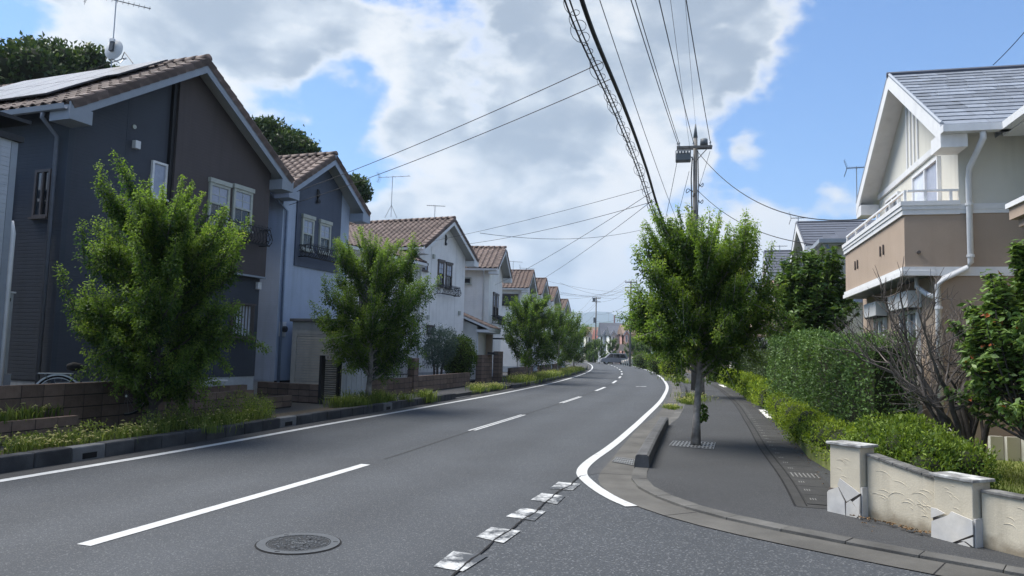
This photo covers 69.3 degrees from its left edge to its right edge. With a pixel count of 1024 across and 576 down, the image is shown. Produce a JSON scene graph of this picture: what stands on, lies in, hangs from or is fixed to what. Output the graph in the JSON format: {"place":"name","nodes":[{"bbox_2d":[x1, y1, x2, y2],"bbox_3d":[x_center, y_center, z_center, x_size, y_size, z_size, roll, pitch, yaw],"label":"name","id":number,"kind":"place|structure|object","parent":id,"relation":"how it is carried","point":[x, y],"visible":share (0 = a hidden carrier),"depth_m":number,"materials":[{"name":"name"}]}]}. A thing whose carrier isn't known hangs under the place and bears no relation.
{"place":"outdoors","nodes":[
{"label":"outdoors","id":0,"kind":"place"},
{"bbox_2d":[0,361,586,449],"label":"pavement","id":1,"kind":"structure","parent":0,"point":[458,391],"depth_m":25.06,"materials":[{"name":"concrete"}]},
{"bbox_2d":[0,415,78,445],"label":"planter wall","id":2,"kind":"structure","parent":1,"relation":"on","point":[38,425],"depth_m":11.07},
{"bbox_2d":[0,381,195,431],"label":"block wall","id":3,"kind":"structure","parent":1,"relation":"on","point":[92,401],"depth_m":12.42,"materials":[{"name":"concrete"}]},
{"bbox_2d":[53,148,271,426],"bbox_3d":[-6.128,0.135,13.136,3.300,4.671,3.274,0,-5,21],"label":"maple tree","id":4,"kind":"object","parent":1,"relation":"on","point":[171,270],"visible":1,"depth_m":12.60,"materials":[{"name":"green plant"}]},
{"bbox_2d":[1,405,341,454],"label":"verge soil","id":5,"kind":"structure","parent":1,"relation":"on","point":[301,412],"depth_m":16.24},
{"bbox_2d":[0,420,161,454],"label":"weeds","id":6,"kind":"object","parent":5,"relation":"on","point":[55,438],"visible":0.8,"depth_m":10.64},
{"bbox_2d":[0,385,278,453],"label":"leafy weeds","id":7,"kind":"object","parent":5,"relation":"on","point":[246,406],"visible":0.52,"depth_m":12.94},
{"bbox_2d":[126,405,274,435],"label":"weeds","id":8,"kind":"object","parent":5,"relation":"on","point":[212,425],"visible":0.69,"depth_m":13.02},
{"bbox_2d":[319,387,415,407],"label":"weeds","id":9,"kind":"object","parent":5,"relation":"on","point":[353,400],"visible":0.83,"depth_m":19.73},
{"bbox_2d":[309,225,442,396],"bbox_3d":[-3.784,0.717,20.320,3.610,4.872,3.475,2,-5,0],"label":"maple tree","id":10,"kind":"object","parent":5,"relation":"on","point":[380,274],"visible":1,"depth_m":19.79,"materials":[{"name":"green plant"}]},
{"bbox_2d":[195,384,246,392],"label":"planter wall","id":11,"kind":"structure","parent":1,"relation":"on","point":[226,388],"depth_m":17.25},
{"bbox_2d":[194,390,253,416],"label":"block wall","id":12,"kind":"structure","parent":1,"relation":"on","point":[216,395],"depth_m":15.91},
{"bbox_2d":[253,395,291,410],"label":"block wall","id":13,"kind":"structure","parent":1,"relation":"on","point":[283,401],"depth_m":18.04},
{"bbox_2d":[257,382,317,403],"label":"block wall","id":14,"kind":"structure","parent":1,"relation":"on","point":[303,393],"depth_m":20.16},
{"bbox_2d":[318,355,341,403],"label":"garden gate","id":15,"kind":"structure","parent":1,"relation":"on","point":[322,374],"depth_m":20.05,"materials":[{"name":"black metal"}]},
{"bbox_2d":[372,377,411,395],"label":"block wall","id":16,"kind":"structure","parent":1,"relation":"on","point":[404,386],"depth_m":24.41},
{"bbox_2d":[407,358,418,393],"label":"wall pillar","id":17,"kind":"structure","parent":1,"relation":"on","point":[414,375],"depth_m":25.68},
{"bbox_2d":[418,372,469,391],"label":"block wall","id":18,"kind":"structure","parent":1,"relation":"on","point":[443,381],"depth_m":28.81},
{"bbox_2d":[442,331,478,375],"bbox_3d":[-2.377,3.098,33.443,1.810,2.309,1.827,2,-5,0],"label":"round shrub","id":19,"kind":"object","parent":1,"relation":"on","point":[464,360],"visible":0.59,"depth_m":32.98,"materials":[{"name":"green plant"}]},
{"bbox_2d":[475,355,491,382],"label":"gate pier","id":20,"kind":"structure","parent":1,"relation":"on","point":[483,373],"depth_m":36.02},
{"bbox_2d":[465,381,506,393],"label":"weeds","id":21,"kind":"object","parent":1,"relation":"on","point":[478,387],"visible":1,"depth_m":29.36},
{"bbox_2d":[493,351,502,381],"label":"gate pier","id":22,"kind":"structure","parent":1,"relation":"on","point":[497,367],"depth_m":37.77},
{"bbox_2d":[507,367,532,378],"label":"block wall","id":23,"kind":"structure","parent":1,"relation":"on","point":[520,370],"depth_m":44.38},
{"bbox_2d":[492,289,567,375],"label":"maple tree","id":24,"kind":"object","parent":1,"relation":"on","point":[526,327],"visible":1,"depth_m":40.09,"materials":[{"name":"green plant"}]},
{"bbox_2d":[502,365,587,384],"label":"weeds","id":25,"kind":"object","parent":1,"relation":"on","point":[540,375],"visible":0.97,"depth_m":41.77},
{"bbox_2d":[539,303,581,369],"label":"maple tree","id":26,"kind":"object","parent":1,"relation":"on","point":[567,353],"visible":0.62,"depth_m":52.34,"materials":[{"name":"green plant"}]},
{"bbox_2d":[561,323,593,366],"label":"maple tree","id":27,"kind":"object","parent":1,"relation":"on","point":[583,331],"visible":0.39,"depth_m":65.38,"materials":[{"name":"green plant"}]},
{"bbox_2d":[0,360,671,575],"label":"road","id":28,"kind":"structure","parent":0,"point":[449,488],"depth_m":8.48,"materials":[{"name":"asphalt"}]},
{"bbox_2d":[0,362,591,478],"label":"kerb","id":29,"kind":"structure","parent":28,"relation":"on","point":[30,462],"depth_m":12.09,"materials":[{"name":"concrete"}]},
{"bbox_2d":[412,388,440,402],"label":"weeds","id":30,"kind":"object","parent":29,"relation":"on","point":[429,395],"visible":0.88,"depth_m":22.69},
{"bbox_2d":[254,533,341,554],"bbox_3d":[-1.790,2.138,6.220,0.704,0.006,0.704,2,-5,0],"label":"manhole cover","id":31,"kind":"object","parent":28,"relation":"on","point":[296,543],"visible":1,"depth_m":6.19,"materials":[{"name":"metal"}]},
{"bbox_2d":[593,338,606,363],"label":"maple tree","id":32,"kind":"object","parent":28,"relation":"on","point":[599,347],"visible":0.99,"depth_m":134.39,"materials":[{"name":"green plant"}]},
{"bbox_2d":[597,323,622,362],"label":"house","id":33,"kind":"structure","parent":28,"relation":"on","point":[602,328],"depth_m":154.41,"materials":[{"name":"grey"}]},
{"bbox_2d":[605,326,618,362],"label":"house","id":34,"kind":"structure","parent":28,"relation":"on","point":[611,332],"depth_m":145.37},
{"bbox_2d":[605,338,618,363],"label":"maple tree","id":35,"kind":"object","parent":28,"relation":"on","point":[611,346],"visible":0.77,"depth_m":127.53,"materials":[{"name":"green plant"}]},
{"bbox_2d":[600,353,627,364],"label":"parked car","id":36,"kind":"object","parent":28,"relation":"on","point":[615,357],"visible":0.81,"depth_m":124.64,"materials":[{"name":"paint"}]},
{"bbox_2d":[598,369,1014,575],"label":"gutter apron","id":37,"kind":"object","parent":28,"relation":"on","point":[615,478],"visible":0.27,"depth_m":7.34,"materials":[{"name":"concrete"}]},
{"bbox_2d":[612,457,634,465],"bbox_3d":[1.721,2.678,11.474,0.339,0.008,0.771,1,-5,11],"label":"gully grating","id":38,"kind":"object","parent":37,"relation":"on","point":[628,461],"visible":1,"depth_m":11.49,"materials":[{"name":"metal"}]},
{"bbox_2d":[254,361,570,400],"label":"house lots","id":39,"kind":"structure","parent":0,"point":[503,373],"depth_m":47.92,"materials":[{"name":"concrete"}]},
{"bbox_2d":[1,291,15,384],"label":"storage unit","id":40,"kind":"object","parent":39,"relation":"on","point":[7,379],"visible":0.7,"depth_m":12.60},
{"bbox_2d":[0,38,27,84],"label":"forest tree","id":41,"kind":"object","parent":39,"relation":"on","point":[7,76],"visible":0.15,"depth_m":33.94,"materials":[{"name":"green plant"}]},
{"bbox_2d":[0,111,31,385],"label":"house","id":42,"kind":"structure","parent":39,"relation":"on","point":[9,142],"depth_m":12.23,"materials":[{"name":"grey"}]},
{"bbox_2d":[0,30,89,83],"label":"forest tree","id":43,"kind":"object","parent":39,"relation":"on","point":[38,59],"visible":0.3,"depth_m":34.97,"materials":[{"name":"green plant"}]},
{"bbox_2d":[29,36,118,73],"bbox_3d":[-23.022,-4.391,38.537,6.112,17.446,5.795,6,-7,-41],"label":"forest tree","id":44,"kind":"object","parent":39,"relation":"on","point":[97,59],"visible":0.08,"depth_m":38.07,"materials":[{"name":"green plant"}]},
{"bbox_2d":[0,52,294,389],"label":"house","id":45,"kind":"structure","parent":39,"relation":"on","point":[167,121],"depth_m":16.23,"materials":[{"name":"grey"}]},
{"bbox_2d":[28,169,51,219],"bbox_3d":[-9.609,-1.915,15.122,0.510,1.032,0.110,0,-5,21],"label":"window","id":46,"kind":"structure","parent":45,"relation":"in","point":[42,178],"depth_m":15.14,"materials":[{"name":"grey glass"}]},
{"bbox_2d":[84,0,150,67],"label":"tv aerial","id":47,"kind":"object","parent":45,"relation":"attached to","point":[116,2],"visible":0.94,"depth_m":19.47,"materials":[{"name":"metal"}]},
{"bbox_2d":[105,38,126,62],"bbox_3d":[-10.432,-6.204,19.481,0.467,0.558,0.585,3,-5,-17],"label":"satellite dish","id":48,"kind":"object","parent":47,"relation":"attached to","point":[113,49],"visible":0.99,"depth_m":19.28,"materials":[{"name":"metal"}]},
{"bbox_2d":[150,160,168,201],"bbox_3d":[-8.146,-2.474,17.140,0.110,0.877,0.501,0,-5,21],"label":"window","id":49,"kind":"structure","parent":45,"relation":"in","point":[159,170],"depth_m":17.15,"materials":[{"name":"grey glass"}]},
{"bbox_2d":[206,177,232,227],"bbox_3d":[-7.376,-2.128,18.699,0.110,1.187,0.760,0,-5,21],"label":"window","id":50,"kind":"structure","parent":45,"relation":"in","point":[218,190],"depth_m":18.67,"materials":[{"name":"grey glass"}]},
{"bbox_2d":[230,183,254,232],"bbox_3d":[-7.072,-2.087,19.491,0.110,1.182,0.773,0,-5,21],"label":"window","id":51,"kind":"structure","parent":45,"relation":"in","point":[242,196],"depth_m":19.48,"materials":[{"name":"grey glass"}]},
{"bbox_2d":[229,302,256,339],"bbox_3d":[-7.141,0.886,19.677,0.135,0.970,0.890,0,-5,21],"label":"window","id":52,"kind":"structure","parent":45,"relation":"in","point":[247,322],"depth_m":19.77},
{"bbox_2d":[251,114,321,155],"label":"forest tree","id":53,"kind":"object","parent":39,"relation":"on","point":[284,140],"visible":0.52,"depth_m":43.21,"materials":[{"name":"green plant"}]},
{"bbox_2d":[253,151,370,393],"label":"house","id":54,"kind":"structure","parent":39,"relation":"on","point":[299,254],"depth_m":22.95,"materials":[{"name":"blue"}]},
{"bbox_2d":[299,213,315,252],"bbox_3d":[-6.390,-1.709,23.253,0.110,1.151,0.661,0,-5,20],"label":"window","id":55,"kind":"structure","parent":54,"relation":"in","point":[308,221],"depth_m":23.22,"materials":[{"name":"grey glass"}]},
{"bbox_2d":[318,219,332,255],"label":"window","id":56,"kind":"structure","parent":54,"relation":"in","point":[324,235],"depth_m":24.11,"materials":[{"name":"grey glass"}]},
{"bbox_2d":[298,62,602,190],"bbox_3d":[-2.604,-3.240,17.204,0.016,0.199,13.292,5,-6,-38],"label":"power line","id":57,"kind":"object","parent":54,"relation":"attached to","point":[463,124],"visible":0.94,"depth_m":14.94,"materials":[{"name":"metal"}]},
{"bbox_2d":[290,318,366,397],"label":"storage shed","id":58,"kind":"structure","parent":39,"relation":"on","point":[307,345],"depth_m":21.78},
{"bbox_2d":[349,171,373,220],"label":"forest tree","id":59,"kind":"object","parent":39,"relation":"on","point":[364,188],"visible":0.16,"depth_m":47.15,"materials":[{"name":"green plant"}]},
{"bbox_2d":[347,216,478,377],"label":"house","id":60,"kind":"structure","parent":39,"relation":"on","point":[450,259],"depth_m":35.96,"materials":[{"name":"white"}]},
{"bbox_2d":[437,259,445,287],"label":"window","id":61,"kind":"structure","parent":60,"relation":"in","point":[441,263],"depth_m":35.94,"materials":[{"name":"grey glass"}]},
{"bbox_2d":[445,262,453,289],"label":"window","id":62,"kind":"structure","parent":60,"relation":"in","point":[449,266],"depth_m":36.61,"materials":[{"name":"grey glass"}]},
{"bbox_2d":[416,323,461,374],"bbox_3d":[-3.091,2.730,31.585,1.781,2.557,2.326,-2,-6,39],"label":"olive shrub","id":63,"kind":"object","parent":39,"relation":"on","point":[438,351],"visible":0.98,"depth_m":31.32,"materials":[{"name":"green plant"}]},
{"bbox_2d":[463,246,512,378],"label":"house","id":64,"kind":"structure","parent":39,"relation":"on","point":[483,293],"depth_m":41.98,"materials":[{"name":"paint"}]},
{"bbox_2d":[501,269,537,371],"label":"house","id":65,"kind":"structure","parent":39,"relation":"on","point":[522,280],"depth_m":54.26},
{"bbox_2d":[531,278,550,370],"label":"house","id":66,"kind":"structure","parent":39,"relation":"on","point":[543,287],"depth_m":61.16,"materials":[{"name":"white"}]},
{"bbox_2d":[542,286,561,368],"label":"house","id":67,"kind":"structure","parent":39,"relation":"on","point":[555,299],"depth_m":69.41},
{"bbox_2d":[554,299,571,367],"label":"house","id":68,"kind":"structure","parent":39,"relation":"on","point":[565,304],"depth_m":79.48,"materials":[{"name":"white"}]},
{"bbox_2d":[0,0,1023,323],"label":"sky","id":69,"kind":"structure","parent":0,"point":[792,90],"materials":[{"name":"blue"}]},
{"bbox_2d":[572,311,638,326],"bbox_3d":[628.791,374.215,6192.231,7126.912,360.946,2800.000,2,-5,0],"label":"mountains","id":70,"kind":"structure","parent":0,"point":[587,318],"depth_m":5655.47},
{"bbox_2d":[454,473,1006,575],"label":"side street","id":71,"kind":"structure","parent":0,"point":[582,528],"depth_m":6.30,"materials":[{"name":"asphalt"}]},
{"bbox_2d":[750,250,790,342],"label":"house","id":72,"kind":"structure","parent":0,"point":[783,253],"depth_m":35.82,"materials":[{"name":"stone"}]},
{"bbox_2d":[647,373,1023,567],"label":"pavement","id":73,"kind":"structure","parent":0,"point":[733,472],"depth_m":9.70,"materials":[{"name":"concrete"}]},
{"bbox_2d":[616,325,638,363],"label":"house","id":74,"kind":"structure","parent":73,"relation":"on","point":[623,335],"depth_m":137.61,"materials":[{"name":"beige"}]},
{"bbox_2d":[631,351,647,368],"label":"shrub","id":75,"kind":"object","parent":73,"relation":"on","point":[639,360],"visible":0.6,"depth_m":90.98,"materials":[{"name":"green plant"}]},
{"bbox_2d":[643,352,666,374],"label":"shrub","id":76,"kind":"object","parent":73,"relation":"on","point":[653,365],"visible":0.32,"depth_m":65.20,"materials":[{"name":"green plant"}]},
{"bbox_2d":[658,358,686,375],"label":"shrub","id":77,"kind":"object","parent":73,"relation":"on","point":[666,370],"visible":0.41,"depth_m":57.19,"materials":[{"name":"green plant"}]},
{"bbox_2d":[661,390,722,409],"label":"weeds","id":78,"kind":"object","parent":73,"relation":"on","point":[689,400],"visible":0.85,"depth_m":25.67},
{"bbox_2d":[669,441,715,449],"bbox_3d":[3.345,2.895,13.726,0.789,0.008,1.128,0,-5,17],"label":"tree grating","id":79,"kind":"object","parent":73,"relation":"on","point":[707,445],"visible":0.9,"depth_m":13.60,"materials":[{"name":"metal"}]},
{"bbox_2d":[613,200,800,445],"bbox_3d":[3.500,0.674,14.058,3.202,4.511,3.383,2,-5,0],"label":"maple tree","id":80,"kind":"object","parent":79,"relation":"on","point":[700,282],"visible":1,"depth_m":13.38,"materials":[{"name":"green plant"}]},
{"bbox_2d":[675,124,711,389],"bbox_3d":[8.975,-1.571,36.740,1.808,13.432,0.712,0,-5,15],"label":"utility pole","id":81,"kind":"object","parent":73,"relation":"on","point":[682,154],"visible":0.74,"depth_m":37.04,"materials":[{"name":"concrete"}]},
{"bbox_2d":[563,0,668,244],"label":"telephone cable","id":82,"kind":"object","parent":81,"relation":"attached to","point":[594,36],"visible":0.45,"depth_m":13.14,"materials":[{"name":"rubber"}]},
{"bbox_2d":[290,79,610,204],"bbox_3d":[-2.497,-3.050,17.536,0.016,0.518,12.814,6,-7,-41],"label":"power line","id":83,"kind":"object","parent":82,"relation":"attached to","point":[463,141],"visible":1,"depth_m":15.70,"materials":[{"name":"rubber"}]},
{"bbox_2d":[599,0,675,217],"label":"power line","id":84,"kind":"object","parent":81,"relation":"attached to","point":[631,93],"visible":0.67,"depth_m":14.69,"materials":[{"name":"metal"}]},
{"bbox_2d":[631,0,677,142],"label":"power line","id":85,"kind":"object","parent":81,"relation":"attached to","point":[652,66],"visible":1,"depth_m":25.51,"materials":[{"name":"metal"}]},
{"bbox_2d":[659,0,693,142],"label":"power line","id":86,"kind":"object","parent":81,"relation":"attached to","point":[673,62],"visible":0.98,"depth_m":24.98,"materials":[{"name":"metal"}]},
{"bbox_2d":[686,0,710,141],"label":"power line","id":87,"kind":"object","parent":81,"relation":"attached to","point":[696,63],"visible":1,"depth_m":24.98,"materials":[{"name":"metal"}]},
{"bbox_2d":[697,151,862,220],"bbox_3d":[9.838,-4.420,29.156,0.034,6.134,15.348,2,-5,-5],"label":"power line","id":88,"kind":"object","parent":81,"relation":"attached to","point":[778,210],"visible":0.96,"depth_m":27.27,"materials":[{"name":"rubber"}]},
{"bbox_2d":[716,367,773,405],"bbox_3d":[11.037,4.365,35.015,1.606,1.104,23.252,0,-5,12],"label":"hedge","id":89,"kind":"object","parent":73,"relation":"on","point":[755,390],"visible":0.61,"depth_m":27.92,"materials":[{"name":"green plant"}]},
{"bbox_2d":[710,384,830,508],"bbox_3d":[7.992,4.121,26.360,0.979,0.032,37.791,0,-5,14],"label":"drain channel","id":90,"kind":"object","parent":73,"relation":"on","point":[804,485],"visible":0.99,"depth_m":11.72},
{"bbox_2d":[632,376,1023,575],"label":"kerb","id":91,"kind":"structure","parent":73,"relation":"on","point":[644,456],"depth_m":7.35,"materials":[{"name":"concrete"}]},
{"bbox_2d":[750,402,930,534],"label":"leaf litter","id":92,"kind":"object","parent":73,"relation":"on","point":[907,528],"visible":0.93,"depth_m":7.33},
{"bbox_2d":[826,440,877,518],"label":"wall pillar","id":93,"kind":"structure","parent":73,"relation":"on","point":[847,493],"depth_m":7.84,"materials":[{"name":"paint"}]},
{"bbox_2d":[866,453,934,533],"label":"garden wall","id":94,"kind":"structure","parent":73,"relation":"on","point":[900,492],"depth_m":7.41,"materials":[{"name":"paint"}]},
{"bbox_2d":[929,471,994,547],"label":"wall pillar","id":95,"kind":"structure","parent":73,"relation":"on","point":[956,513],"depth_m":6.74,"materials":[{"name":"paint"}]},
{"bbox_2d":[981,489,1023,557],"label":"garden wall","id":96,"kind":"structure","parent":73,"relation":"on","point":[1003,519],"depth_m":6.46,"materials":[{"name":"paint"}]},
{"bbox_2d":[788,431,1023,492],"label":"lawn","id":97,"kind":"structure","parent":0,"point":[811,456],"depth_m":11.08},
{"bbox_2d":[763,245,861,343],"bbox_3d":[8.289,1.121,20.518,2.541,4.646,2.534,6,-7,-43],"label":"persimmon tree","id":98,"kind":"object","parent":97,"relation":"on","point":[813,296],"visible":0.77,"depth_m":20.06,"materials":[{"name":"green plant"}]},
{"bbox_2d":[761,385,909,463],"bbox_3d":[5.679,2.564,14.190,1.096,1.067,12.532,0,-5,13],"label":"shrub belt","id":99,"kind":"object","parent":97,"relation":"on","point":[796,420],"visible":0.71,"depth_m":13.28,"materials":[{"name":"green plant"}]},
{"bbox_2d":[759,324,922,426],"bbox_3d":[6.586,1.869,15.740,1.243,2.301,9.117,1,-5,9],"label":"hedge","id":100,"kind":"object","parent":97,"relation":"on","point":[848,386],"visible":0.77,"depth_m":13.35,"materials":[{"name":"green plant"}]},
{"bbox_2d":[837,410,1004,488],"bbox_3d":[4.622,1.888,8.610,1.372,0.901,2.071,2,-5,-10],"label":"azalea bush","id":101,"kind":"object","parent":97,"relation":"on","point":[928,446],"visible":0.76,"depth_m":8.12,"materials":[{"name":"green plant"}]},
{"bbox_2d":[821,257,1023,459],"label":"bare tree","id":102,"kind":"object","parent":97,"relation":"on","point":[965,423],"visible":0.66,"depth_m":9.30,"materials":[{"name":"brown plant"}]},
{"bbox_2d":[842,64,1023,457],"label":"house","id":103,"kind":"structure","parent":97,"relation":"on","point":[941,187],"depth_m":11.74,"materials":[{"name":"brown paint"}]},
{"bbox_2d":[873,317,886,339],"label":"window","id":104,"kind":"structure","parent":103,"relation":"in","point":[884,319],"depth_m":14.71,"materials":[{"name":"grey glass"}]},
{"bbox_2d":[899,309,922,422],"bbox_3d":[6.768,1.403,12.645,0.110,2.026,1.135,0,-5,14],"label":"window","id":105,"kind":"structure","parent":103,"relation":"in","point":[913,317],"depth_m":12.43,"materials":[{"name":"grey glass"}]},
{"bbox_2d":[911,156,941,200],"bbox_3d":[7.254,-1.660,13.043,0.110,0.960,1.558,0,-5,14],"label":"window","id":106,"kind":"structure","parent":103,"relation":"in","point":[929,176],"depth_m":12.88,"materials":[{"name":"white glass"}]},
{"bbox_2d":[943,239,1023,439],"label":"photinia tree","id":107,"kind":"object","parent":97,"relation":"on","point":[994,368],"visible":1,"depth_m":8.38,"materials":[{"name":"green plant"}]},
{"bbox_2d":[981,458,1023,493],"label":"weeds","id":108,"kind":"object","parent":97,"relation":"on","point":[1005,474],"visible":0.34,"depth_m":9.08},
{"bbox_2d":[988,436,1023,461],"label":"garden edging","id":109,"kind":"object","parent":97,"relation":"on","point":[1011,445],"visible":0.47,"depth_m":10.71,"materials":[{"name":"beige paint"}]},
{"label":"planter soil","id":110,"kind":"structure","parent":0,"visible":0},
{"bbox_2d":[0,402,70,423],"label":"weeds","id":111,"kind":"object","parent":110,"relation":"on","point":[12,414],"visible":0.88,"depth_m":11.11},
{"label":"front yard","id":112,"kind":"structure","parent":0,"visible":0},
{"bbox_2d":[36,354,144,415],"bbox_3d":[-7.415,1.713,13.097,1.791,1.084,0.596,2,-5,-11],"label":"bicycle","id":113,"kind":"object","parent":112,"relation":"on","point":[72,366],"visible":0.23,"depth_m":12.93,"materials":[{"name":"metal"}]},
{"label":"right house lots","id":114,"kind":"structure","parent":0,"visible":0},
{"bbox_2d":[730,349,773,379],"bbox_3d":[11.950,3.891,35.740,1.491,2.241,22.975,0,-5,12],"label":"hedge","id":115,"kind":"object","parent":114,"relation":"on","point":[756,369],"visible":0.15,"depth_m":34.33,"materials":[{"name":"green plant"}]},
{"bbox_2d":[789,220,874,334],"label":"house","id":116,"kind":"structure","parent":114,"relation":"on","point":[826,234],"depth_m":27.77,"materials":[{"name":"beige paint"}]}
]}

